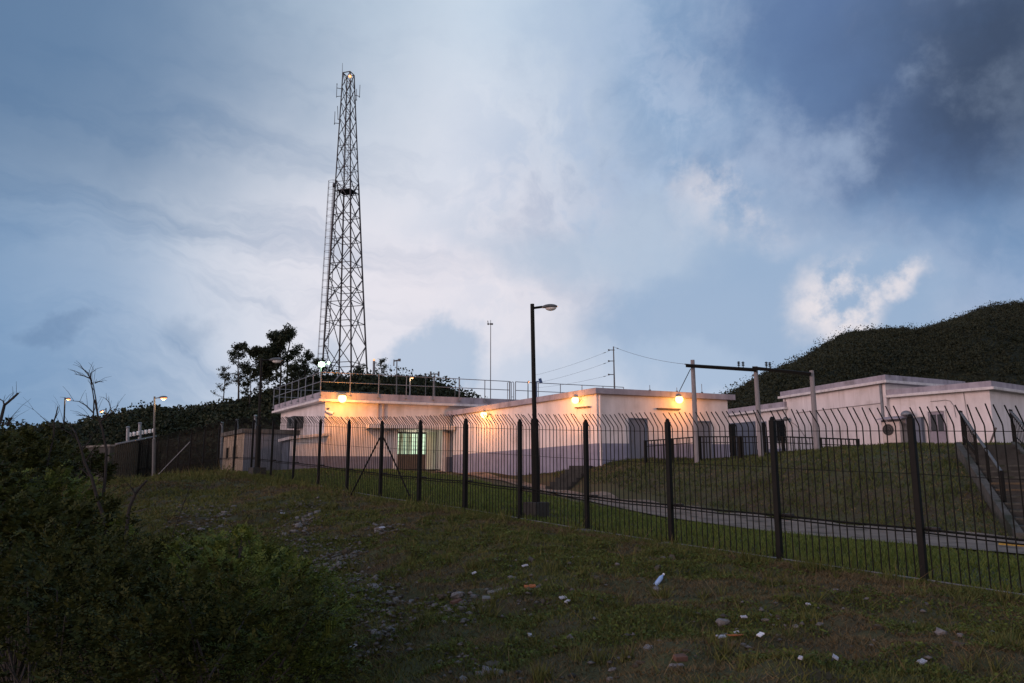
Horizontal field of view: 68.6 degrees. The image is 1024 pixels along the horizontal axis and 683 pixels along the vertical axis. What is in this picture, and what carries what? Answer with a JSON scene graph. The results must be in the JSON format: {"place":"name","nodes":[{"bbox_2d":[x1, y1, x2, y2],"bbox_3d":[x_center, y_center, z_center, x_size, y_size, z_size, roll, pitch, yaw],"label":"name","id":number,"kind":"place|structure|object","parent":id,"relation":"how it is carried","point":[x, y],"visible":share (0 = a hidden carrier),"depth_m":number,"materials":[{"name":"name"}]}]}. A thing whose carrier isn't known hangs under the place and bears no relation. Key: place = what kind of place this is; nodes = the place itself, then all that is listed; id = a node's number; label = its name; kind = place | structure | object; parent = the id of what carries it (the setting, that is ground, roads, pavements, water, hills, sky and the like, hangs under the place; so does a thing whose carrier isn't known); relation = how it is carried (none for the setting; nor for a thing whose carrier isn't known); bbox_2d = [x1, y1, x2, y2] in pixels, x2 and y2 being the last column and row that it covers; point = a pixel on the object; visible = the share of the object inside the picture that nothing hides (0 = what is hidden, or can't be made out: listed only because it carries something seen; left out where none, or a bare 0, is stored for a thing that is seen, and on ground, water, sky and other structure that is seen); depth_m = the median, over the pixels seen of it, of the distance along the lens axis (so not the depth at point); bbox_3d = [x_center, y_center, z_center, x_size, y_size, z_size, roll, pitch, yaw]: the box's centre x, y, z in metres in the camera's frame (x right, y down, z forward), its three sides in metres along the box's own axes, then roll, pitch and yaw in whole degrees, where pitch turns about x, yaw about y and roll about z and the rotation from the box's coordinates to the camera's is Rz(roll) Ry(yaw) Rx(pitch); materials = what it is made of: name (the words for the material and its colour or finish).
{"place":"outdoors","nodes":[
{"label":"outdoors","id":0,"kind":"place"},
{"bbox_2d":[37,386,416,479],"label":"hill","id":1,"kind":"structure","parent":0,"point":[213,436],"depth_m":61.38,"materials":[{"name":"green plant"}]},
{"bbox_2d":[210,365,232,402],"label":"tree","id":2,"kind":"object","parent":1,"relation":"on","point":[224,368],"visible":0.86,"depth_m":77.24,"materials":[{"name":"green plant"}]},
{"bbox_2d":[217,341,255,399],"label":"tree","id":3,"kind":"object","parent":1,"relation":"on","point":[244,364],"visible":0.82,"depth_m":76.47,"materials":[{"name":"green plant"}]},
{"bbox_2d":[0,365,485,476],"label":"ridge wood","id":4,"kind":"object","parent":1,"relation":"on","point":[179,418],"visible":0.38,"depth_m":69.45,"materials":[{"name":"green plant"}]},
{"bbox_2d":[235,366,264,404],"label":"tree","id":5,"kind":"object","parent":1,"relation":"on","point":[254,375],"visible":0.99,"depth_m":72.42,"materials":[{"name":"green plant"}]},
{"bbox_2d":[240,345,283,386],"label":"tree","id":6,"kind":"object","parent":1,"relation":"on","point":[267,374],"visible":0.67,"depth_m":75.07,"materials":[{"name":"green plant"}]},
{"bbox_2d":[256,322,312,388],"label":"tree","id":7,"kind":"object","parent":1,"relation":"on","point":[279,339],"visible":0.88,"depth_m":75.65,"materials":[{"name":"green plant"}]},
{"bbox_2d":[279,325,302,379],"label":"tree","id":8,"kind":"object","parent":1,"relation":"on","point":[293,347],"visible":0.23,"depth_m":78.05,"materials":[{"name":"green plant"}]},
{"bbox_2d":[283,361,311,394],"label":"tree","id":9,"kind":"object","parent":1,"relation":"on","point":[296,369],"visible":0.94,"depth_m":72.13,"materials":[{"name":"green plant"}]},
{"bbox_2d":[288,349,316,381],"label":"tree","id":10,"kind":"object","parent":1,"relation":"on","point":[308,356],"visible":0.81,"depth_m":76.51,"materials":[{"name":"green plant"}]},
{"bbox_2d":[309,357,331,375],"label":"tree","id":11,"kind":"object","parent":1,"relation":"on","point":[315,361],"visible":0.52,"depth_m":83.00,"materials":[{"name":"green plant"}]},
{"bbox_2d":[318,362,329,378],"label":"floodlight","id":12,"kind":"object","parent":1,"relation":"on","point":[321,364],"visible":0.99,"depth_m":60.46,"materials":[{"name":"white"}]},
{"bbox_2d":[317,63,367,376],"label":"lattice tower","id":13,"kind":"structure","parent":1,"relation":"on","point":[343,191],"depth_m":88.28,"materials":[{"name":"metal"}]},
{"bbox_2d":[372,357,389,377],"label":"tree","id":14,"kind":"object","parent":1,"relation":"on","point":[380,363],"visible":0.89,"depth_m":80.64,"materials":[{"name":"green plant"}]},
{"bbox_2d":[0,445,1023,682],"bbox_3d":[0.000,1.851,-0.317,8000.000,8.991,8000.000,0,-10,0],"label":"ground","id":15,"kind":"structure","parent":0,"point":[690,661],"depth_m":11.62,"materials":[{"name":"green plant"}]},
{"bbox_2d":[0,384,28,425],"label":"bare tree","id":16,"kind":"object","parent":15,"relation":"on","point":[4,406],"visible":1,"depth_m":13.03,"materials":[{"name":"brown plant"}]},
{"bbox_2d":[0,431,74,508],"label":"shrub","id":17,"kind":"object","parent":15,"relation":"on","point":[9,480],"visible":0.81,"depth_m":14.53,"materials":[{"name":"green plant"}]},
{"bbox_2d":[23,397,59,465],"bbox_3d":[-12.453,2.338,19.764,1.127,1.845,0.441,0,-10,0],"label":"bare tree","id":18,"kind":"object","parent":15,"relation":"on","point":[56,414],"visible":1,"depth_m":19.82,"materials":[{"name":"brown plant"}]},
{"bbox_2d":[0,424,98,548],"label":"shrub","id":19,"kind":"object","parent":15,"relation":"on","point":[33,456],"visible":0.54,"depth_m":19.54,"materials":[{"name":"green plant"}]},
{"bbox_2d":[0,417,98,460],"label":"shrub","id":20,"kind":"object","parent":15,"relation":"on","point":[32,432],"visible":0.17,"depth_m":36.49,"materials":[{"name":"green plant"}]},
{"bbox_2d":[0,459,114,594],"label":"shrub","id":21,"kind":"object","parent":15,"relation":"on","point":[71,490],"visible":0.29,"depth_m":15.70,"materials":[{"name":"green plant"}]},
{"bbox_2d":[6,435,120,508],"bbox_3d":[-16.815,5.356,27.572,4.342,3.761,4.721,0,-10,0],"label":"shrub","id":22,"kind":"object","parent":15,"relation":"on","point":[95,463],"visible":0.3,"depth_m":27.99,"materials":[{"name":"green plant"}]},
{"bbox_2d":[0,485,141,681],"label":"shrub","id":23,"kind":"object","parent":15,"relation":"on","point":[25,515],"visible":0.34,"depth_m":10.63,"materials":[{"name":"green plant"}]},
{"bbox_2d":[54,411,107,533],"bbox_3d":[-7.336,2.572,12.722,1.048,2.862,0.573,0,-10,0],"label":"bare tree","id":24,"kind":"object","parent":15,"relation":"on","point":[89,473],"visible":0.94,"depth_m":12.77,"materials":[{"name":"brown plant"}]},
{"bbox_2d":[70,444,115,481],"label":"block wall","id":25,"kind":"structure","parent":15,"relation":"on","point":[110,447],"depth_m":47.51,"materials":[{"name":"concrete"}]},
{"bbox_2d":[63,362,123,504],"bbox_3d":[-9.562,2.434,16.799,1.382,4.014,0.951,0,-10,0],"label":"bare tree","id":26,"kind":"object","parent":15,"relation":"on","point":[95,403],"visible":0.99,"depth_m":16.93,"materials":[{"name":"brown plant"}]},
{"bbox_2d":[38,491,149,617],"bbox_3d":[-7.494,3.904,13.080,2.129,2.599,2.098,0,-10,0],"label":"shrub","id":27,"kind":"object","parent":15,"relation":"on","point":[113,506],"visible":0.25,"depth_m":13.16,"materials":[{"name":"green plant"}]},
{"bbox_2d":[0,525,201,678],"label":"shrub","id":28,"kind":"object","parent":15,"relation":"on","point":[50,592],"visible":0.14,"depth_m":9.61,"materials":[{"name":"green plant"}]},
{"bbox_2d":[64,516,138,639],"bbox_3d":[-6.622,3.893,11.886,1.242,2.217,0.849,8,-12,-37],"label":"shrub","id":29,"kind":"object","parent":15,"relation":"on","point":[116,522],"visible":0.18,"depth_m":12.12,"materials":[{"name":"green plant"}]},
{"bbox_2d":[0,501,237,682],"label":"shrub","id":30,"kind":"object","parent":15,"relation":"on","point":[8,568],"visible":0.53,"depth_m":7.13,"materials":[{"name":"green plant"}]},
{"bbox_2d":[126,426,129,440],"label":"concrete post","id":31,"kind":"object","parent":15,"relation":"on","point":[127,433],"visible":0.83,"depth_m":52.60,"materials":[{"name":"grey concrete"}]},
{"bbox_2d":[117,475,146,556],"bbox_3d":[-5.481,2.777,10.687,0.405,1.777,0.161,5,-11,-28],"label":"bare tree","id":32,"kind":"object","parent":15,"relation":"on","point":[133,498],"visible":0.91,"depth_m":10.76,"materials":[{"name":"brown plant"}]},
{"bbox_2d":[112,435,156,478],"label":"yard screen","id":33,"kind":"object","parent":15,"relation":"on","point":[126,456],"visible":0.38,"depth_m":49.89,"materials":[{"name":"brown stone"}]},
{"bbox_2d":[10,537,268,682],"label":"shrub","id":34,"kind":"object","parent":15,"relation":"on","point":[73,596],"visible":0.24,"depth_m":7.05,"materials":[{"name":"green plant"}]},
{"bbox_2d":[138,422,141,438],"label":"concrete post","id":35,"kind":"object","parent":15,"relation":"on","point":[139,427],"visible":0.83,"depth_m":54.64,"materials":[{"name":"grey concrete"}]},
{"bbox_2d":[129,429,156,438],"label":"insulator rack","id":36,"kind":"object","parent":35,"relation":"attached to","point":[142,434],"visible":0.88,"depth_m":54.78,"materials":[{"name":"ceramic"}]},
{"bbox_2d":[152,396,167,475],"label":"street lamp","id":37,"kind":"object","parent":15,"relation":"on","point":[154,446],"visible":0.98,"depth_m":47.54,"materials":[{"name":"grey metal"}]},
{"bbox_2d":[128,532,193,567],"bbox_3d":[-6.354,4.227,13.097,1.528,1.781,1.586,-7,-12,37],"label":"shrub","id":38,"kind":"object","parent":15,"relation":"on","point":[155,543],"visible":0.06,"depth_m":13.09,"materials":[{"name":"green plant"}]},
{"bbox_2d":[172,483,194,534],"bbox_3d":[-9.041,4.995,20.520,0.677,2.438,0.177,5,-11,-25],"label":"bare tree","id":39,"kind":"object","parent":15,"relation":"on","point":[182,507],"visible":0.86,"depth_m":20.56,"materials":[{"name":"brown plant"}]},
{"bbox_2d":[22,537,386,682],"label":"shrub","id":40,"kind":"object","parent":15,"relation":"on","point":[176,627],"visible":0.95,"depth_m":6.00,"materials":[{"name":"green plant"}]},
{"bbox_2d":[220,422,222,468],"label":"concrete post","id":41,"kind":"object","parent":15,"relation":"on","point":[221,445],"visible":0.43,"depth_m":55.38,"materials":[{"name":"grey concrete"}]},
{"bbox_2d":[140,522,315,627],"bbox_3d":[-3.840,3.427,10.122,2.256,2.042,2.308,0,-10,0],"label":"shrub","id":42,"kind":"object","parent":15,"relation":"on","point":[219,543],"visible":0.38,"depth_m":10.11,"materials":[{"name":"green plant"}]},
{"bbox_2d":[221,521,254,629],"bbox_3d":[-3.545,3.360,9.841,0.497,2.066,0.442,-4,-11,24],"label":"shrub","id":43,"kind":"object","parent":15,"relation":"on","point":[245,529],"visible":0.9,"depth_m":9.93,"materials":[{"name":"green plant"}]},
{"bbox_2d":[221,428,299,470],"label":"utility hut","id":44,"kind":"object","parent":15,"relation":"on","point":[248,453],"visible":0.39,"depth_m":46.03,"materials":[{"name":"concrete"}]},
{"bbox_2d":[156,539,368,682],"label":"shrub","id":45,"kind":"object","parent":15,"relation":"on","point":[262,571],"visible":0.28,"depth_m":8.19,"materials":[{"name":"green plant"}]},
{"bbox_2d":[248,358,282,474],"bbox_3d":[-11.299,3.538,34.414,1.008,5.653,0.886,8,-12,-38],"label":"street lamp","id":46,"kind":"object","parent":15,"relation":"on","point":[257,468],"visible":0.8,"depth_m":34.20,"materials":[{"name":"metal"}]},
{"bbox_2d":[205,613,371,682],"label":"shrub","id":47,"kind":"object","parent":15,"relation":"on","point":[320,663],"visible":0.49,"depth_m":6.65,"materials":[{"name":"green plant"}]},
{"bbox_2d":[278,433,329,469],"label":"lean to","id":48,"kind":"object","parent":15,"relation":"on","point":[300,443],"visible":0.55,"depth_m":41.99,"materials":[{"name":"paint"}]},
{"bbox_2d":[280,440,289,469],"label":"door","id":49,"kind":"structure","parent":48,"relation":"in","point":[285,442],"depth_m":43.18,"materials":[{"name":"paint"}]},
{"bbox_2d":[282,556,335,644],"bbox_3d":[-2.481,3.418,9.141,0.659,1.599,0.699,0,-10,0],"label":"shrub","id":50,"kind":"object","parent":15,"relation":"on","point":[310,571],"visible":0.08,"depth_m":9.21,"materials":[{"name":"green plant"}]},
{"bbox_2d":[290,595,375,673],"bbox_3d":[-1.695,2.773,7.030,0.844,0.738,0.720,0,-10,0],"label":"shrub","id":51,"kind":"object","parent":15,"relation":"on","point":[330,623],"visible":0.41,"depth_m":7.03,"materials":[{"name":"plant"}]},
{"bbox_2d":[272,392,514,471],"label":"terrace building","id":52,"kind":"structure","parent":15,"relation":"on","point":[360,405],"depth_m":44.62,"materials":[{"name":"paint"}]},
{"bbox_2d":[287,416,302,428],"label":"air unit","id":53,"kind":"object","parent":52,"relation":"attached to","point":[298,424],"visible":0.61,"depth_m":46.51,"materials":[{"name":"plastic"}]},
{"bbox_2d":[338,394,346,402],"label":"wall lamp","id":54,"kind":"object","parent":52,"relation":"attached to","point":[342,398],"visible":1,"depth_m":42.71,"materials":[{"name":"yellow"}]},
{"bbox_2d":[393,359,400,394],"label":"instrument mast","id":55,"kind":"object","parent":52,"relation":"on","point":[396,372],"visible":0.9,"depth_m":50.39,"materials":[{"name":"grey metal"}]},
{"bbox_2d":[397,432,425,454],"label":"window","id":56,"kind":"structure","parent":52,"relation":"in","point":[402,446],"depth_m":45.71,"materials":[{"name":"green"}]},
{"bbox_2d":[427,432,436,468],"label":"door","id":57,"kind":"structure","parent":52,"relation":"in","point":[429,444],"depth_m":46.20,"materials":[{"name":"white metal"}]},
{"bbox_2d":[430,371,439,395],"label":"instrument mast","id":58,"kind":"object","parent":52,"relation":"on","point":[434,374],"visible":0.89,"depth_m":50.32,"materials":[{"name":"grey metal"}]},
{"bbox_2d":[272,372,623,408],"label":"roof railing","id":59,"kind":"object","parent":52,"relation":"on","point":[350,382],"visible":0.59,"depth_m":46.44,"materials":[{"name":"grey metal"}]},
{"bbox_2d":[487,320,492,397],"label":"instrument mast","id":60,"kind":"object","parent":52,"relation":"on","point":[490,355],"visible":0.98,"depth_m":52.58,"materials":[{"name":"grey metal"}]},
{"bbox_2d":[507,381,513,400],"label":"roof ladder","id":61,"kind":"object","parent":52,"relation":"attached to","point":[511,391],"visible":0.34,"depth_m":47.50,"materials":[{"name":"grey metal"}]},
{"bbox_2d":[450,591,462,598],"bbox_3d":[-0.801,3.629,10.717,0.187,0.104,0.226,-13,-22,-26],"label":"rubble stone","id":62,"kind":"object","parent":15,"relation":"on","point":[457,594],"visible":0.81,"depth_m":10.64,"materials":[{"name":"grey stone"}]},
{"bbox_2d":[475,665,491,675],"bbox_3d":[-0.240,3.247,7.317,0.179,0.141,0.158,-7,-12,34],"label":"boulder","id":63,"kind":"object","parent":15,"relation":"on","point":[487,669],"visible":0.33,"depth_m":7.30,"materials":[{"name":"stone"}]},
{"bbox_2d":[484,660,499,667],"bbox_3d":[-0.202,3.299,7.593,0.156,0.116,0.161,-7,-12,34],"label":"boulder","id":64,"kind":"object","parent":15,"relation":"on","point":[492,663],"visible":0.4,"depth_m":7.58,"materials":[{"name":"grey stone"}]},
{"bbox_2d":[0,464,1023,682],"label":"weeds","id":65,"kind":"object","parent":15,"relation":"on","point":[488,516],"visible":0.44,"depth_m":11.04,"materials":[{"name":"green plant"}]},
{"bbox_2d":[2,506,1023,682],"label":"ground cover","id":66,"kind":"object","parent":15,"relation":"on","point":[763,615],"visible":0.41,"depth_m":9.47,"materials":[{"name":"green plant"}]},
{"bbox_2d":[524,304,557,517],"bbox_3d":[0.801,1.924,20.556,0.708,6.050,0.705,8,-12,-38],"label":"street lamp","id":67,"kind":"object","parent":15,"relation":"on","point":[550,307],"visible":0.82,"depth_m":20.39,"materials":[{"name":"metal"}]},
{"bbox_2d":[61,457,1022,682],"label":"dead stalks","id":68,"kind":"object","parent":15,"relation":"on","point":[583,581],"visible":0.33,"depth_m":10.92,"materials":[{"name":"plant"}]},
{"bbox_2d":[545,466,592,489],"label":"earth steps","id":69,"kind":"structure","parent":15,"relation":"on","point":[578,473],"depth_m":36.00,"materials":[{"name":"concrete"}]},
{"bbox_2d":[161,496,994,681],"bbox_3d":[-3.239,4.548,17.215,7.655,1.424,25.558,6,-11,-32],"label":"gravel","id":70,"kind":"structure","parent":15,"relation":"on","point":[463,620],"depth_m":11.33,"materials":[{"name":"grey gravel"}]},
{"bbox_2d":[137,403,1023,594],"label":"security fence","id":71,"kind":"object","parent":15,"relation":"on","point":[920,529],"visible":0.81,"depth_m":16.93,"materials":[{"name":"metal"}]},
{"bbox_2d":[446,388,735,474],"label":"building","id":72,"kind":"structure","parent":15,"relation":"on","point":[608,402],"depth_m":39.66,"materials":[{"name":"paint"}]},
{"bbox_2d":[572,396,579,403],"bbox_3d":[3.294,3.013,38.676,0.373,0.410,0.497,-6,-12,33],"label":"wall lamp","id":73,"kind":"object","parent":72,"relation":"attached to","point":[575,399],"visible":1,"depth_m":38.51,"materials":[{"name":"yellow"}]},
{"bbox_2d":[608,346,614,388],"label":"wire mast","id":74,"kind":"object","parent":72,"relation":"on","point":[613,374],"visible":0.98,"depth_m":40.81,"materials":[{"name":"grey metal"}]},
{"bbox_2d":[628,418,647,459],"bbox_3d":[6.512,5.071,38.544,1.100,2.268,0.080,4,-10,-21],"label":"door","id":75,"kind":"structure","parent":72,"relation":"in","point":[637,430],"depth_m":38.55,"materials":[{"name":"paint"}]},
{"bbox_2d":[675,395,682,402],"bbox_3d":[8.815,3.052,39.593,0.420,0.450,0.522,0,-10,0],"label":"wall lamp","id":76,"kind":"object","parent":72,"relation":"attached to","point":[678,398],"visible":1,"depth_m":39.40,"materials":[{"name":"yellow"}]},
{"bbox_2d":[698,421,712,458],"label":"door","id":77,"kind":"structure","parent":72,"relation":"in","point":[700,427],"depth_m":40.10,"materials":[{"name":"paint"}]},
{"bbox_2d":[204,470,1023,600],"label":"fence weeds","id":78,"kind":"object","parent":15,"relation":"on","point":[600,531],"visible":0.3,"depth_m":15.92,"materials":[{"name":"green plant"}]},
{"bbox_2d":[655,573,664,585],"bbox_3d":[2.179,3.522,11.081,0.209,0.186,0.066,6,-11,-32],"label":"plastic bottle","id":79,"kind":"object","parent":15,"relation":"on","point":[659,579],"visible":0.89,"depth_m":11.05,"materials":[{"name":"plastic"}]},
{"bbox_2d":[668,663,684,667],"bbox_3d":[1.440,2.861,6.604,0.151,0.047,0.100,1,-30,-8],"label":"rubble stone","id":80,"kind":"object","parent":15,"relation":"on","point":[672,664],"visible":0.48,"depth_m":6.57,"materials":[{"name":"grey stone"}]},
{"bbox_2d":[673,653,687,661],"bbox_3d":[1.502,2.829,6.708,0.124,0.061,0.092,3,-10,-18],"label":"broken brick","id":81,"kind":"object","parent":15,"relation":"on","point":[681,657],"visible":1,"depth_m":6.68,"materials":[{"name":"red brick"}]},
{"bbox_2d":[715,618,729,626],"bbox_3d":[2.392,3.195,8.525,0.162,0.094,0.124,0,-10,0],"label":"boulder","id":82,"kind":"object","parent":15,"relation":"on","point":[720,621],"visible":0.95,"depth_m":8.48,"materials":[{"name":"stone"}]},
{"bbox_2d":[679,360,819,462],"bbox_3d":[10.512,3.276,34.265,6.614,4.992,3.050,-5,-11,27],"label":"pole frame","id":83,"kind":"object","parent":15,"relation":"on","point":[754,369],"visible":0.89,"depth_m":32.95,"materials":[{"name":"metal"}]},
{"bbox_2d":[644,436,859,462],"bbox_3d":[10.469,5.061,33.803,9.538,1.674,0.445,-5,-11,29],"label":"picket railing","id":84,"kind":"object","parent":15,"relation":"on","point":[740,448],"visible":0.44,"depth_m":34.02,"materials":[{"name":"metal"}]},
{"bbox_2d":[728,402,787,455],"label":"link building","id":85,"kind":"structure","parent":15,"relation":"on","point":[766,414],"depth_m":52.74,"materials":[{"name":"paint"}]},
{"bbox_2d":[728,423,736,455],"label":"door","id":86,"kind":"structure","parent":85,"relation":"in","point":[733,426],"depth_m":55.04,"materials":[{"name":"metal"}]},
{"bbox_2d":[736,421,756,455],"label":"door","id":87,"kind":"structure","parent":85,"relation":"in","point":[739,429],"depth_m":53.33,"materials":[{"name":"paint"}]},
{"bbox_2d":[762,421,766,452],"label":"door","id":88,"kind":"structure","parent":85,"relation":"in","point":[763,425],"depth_m":51.51,"materials":[{"name":"metal"}]},
{"bbox_2d":[776,419,785,441],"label":"window","id":89,"kind":"structure","parent":85,"relation":"in","point":[781,426],"depth_m":49.88,"materials":[{"name":"black glass"}]},
{"bbox_2d":[778,375,964,450],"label":"building","id":90,"kind":"structure","parent":15,"relation":"on","point":[867,393],"depth_m":44.01,"materials":[{"name":"paint"}]},
{"bbox_2d":[876,416,906,443],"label":"air conditioner","id":91,"kind":"object","parent":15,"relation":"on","point":[891,432],"visible":0.8,"depth_m":40.09,"materials":[{"name":"white plastic"}]},
{"bbox_2d":[934,627,946,634],"bbox_3d":[4.294,2.921,7.511,0.130,0.104,0.105,0,-10,0],"label":"boulder","id":92,"kind":"object","parent":15,"relation":"on","point":[938,631],"visible":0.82,"depth_m":7.48,"materials":[{"name":"stone"}]},
{"bbox_2d":[885,381,1023,443],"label":"wing","id":93,"kind":"structure","parent":15,"relation":"on","point":[979,395],"depth_m":38.37,"materials":[{"name":"white paint"}]},
{"bbox_2d":[913,417,925,443],"bbox_3d":[21.428,4.764,39.573,0.360,1.555,0.650,7,-12,-35],"label":"standing cabinet","id":94,"kind":"object","parent":93,"relation":"attached to","point":[920,420],"visible":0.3,"depth_m":39.40,"materials":[{"name":"metal"}]},
{"bbox_2d":[926,410,948,442],"bbox_3d":[22.086,4.576,38.904,0.080,2.011,0.945,7,-12,-35],"label":"door","id":95,"kind":"structure","parent":93,"relation":"in","point":[940,424],"depth_m":38.94,"materials":[{"name":"grey metal"}]},
{"bbox_2d":[955,409,1023,538],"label":"bank stairs","id":96,"kind":"structure","parent":15,"relation":"on","point":[1014,484],"depth_m":23.94,"materials":[{"name":"concrete"}]},
{"bbox_2d":[0,0,1023,428],"label":"sky","id":97,"kind":"structure","parent":0,"point":[706,182],"materials":[{"name":"blue"}]},
{"bbox_2d":[246,467,1023,592],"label":"lawn grass","id":98,"kind":"structure","parent":0,"point":[393,486],"depth_m":17.43,"materials":[{"name":"green plant"}]},
{"bbox_2d":[273,441,1023,538],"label":"grass slope","id":99,"kind":"structure","parent":0,"point":[832,483],"depth_m":26.73,"materials":[{"name":"plant"}]},
{"bbox_2d":[436,470,1023,553],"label":"path","id":100,"kind":"structure","parent":0,"point":[952,542],"depth_m":21.75,"materials":[{"name":"concrete"}]},
{"bbox_2d":[727,308,1023,401],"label":"hill","id":101,"kind":"structure","parent":0,"point":[1011,376],"depth_m":165.34,"materials":[{"name":"green plant"}]},
{"bbox_2d":[719,298,1023,408],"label":"hillside wood","id":102,"kind":"object","parent":101,"relation":"on","point":[847,366],"visible":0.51,"depth_m":168.18,"materials":[{"name":"green plant"}]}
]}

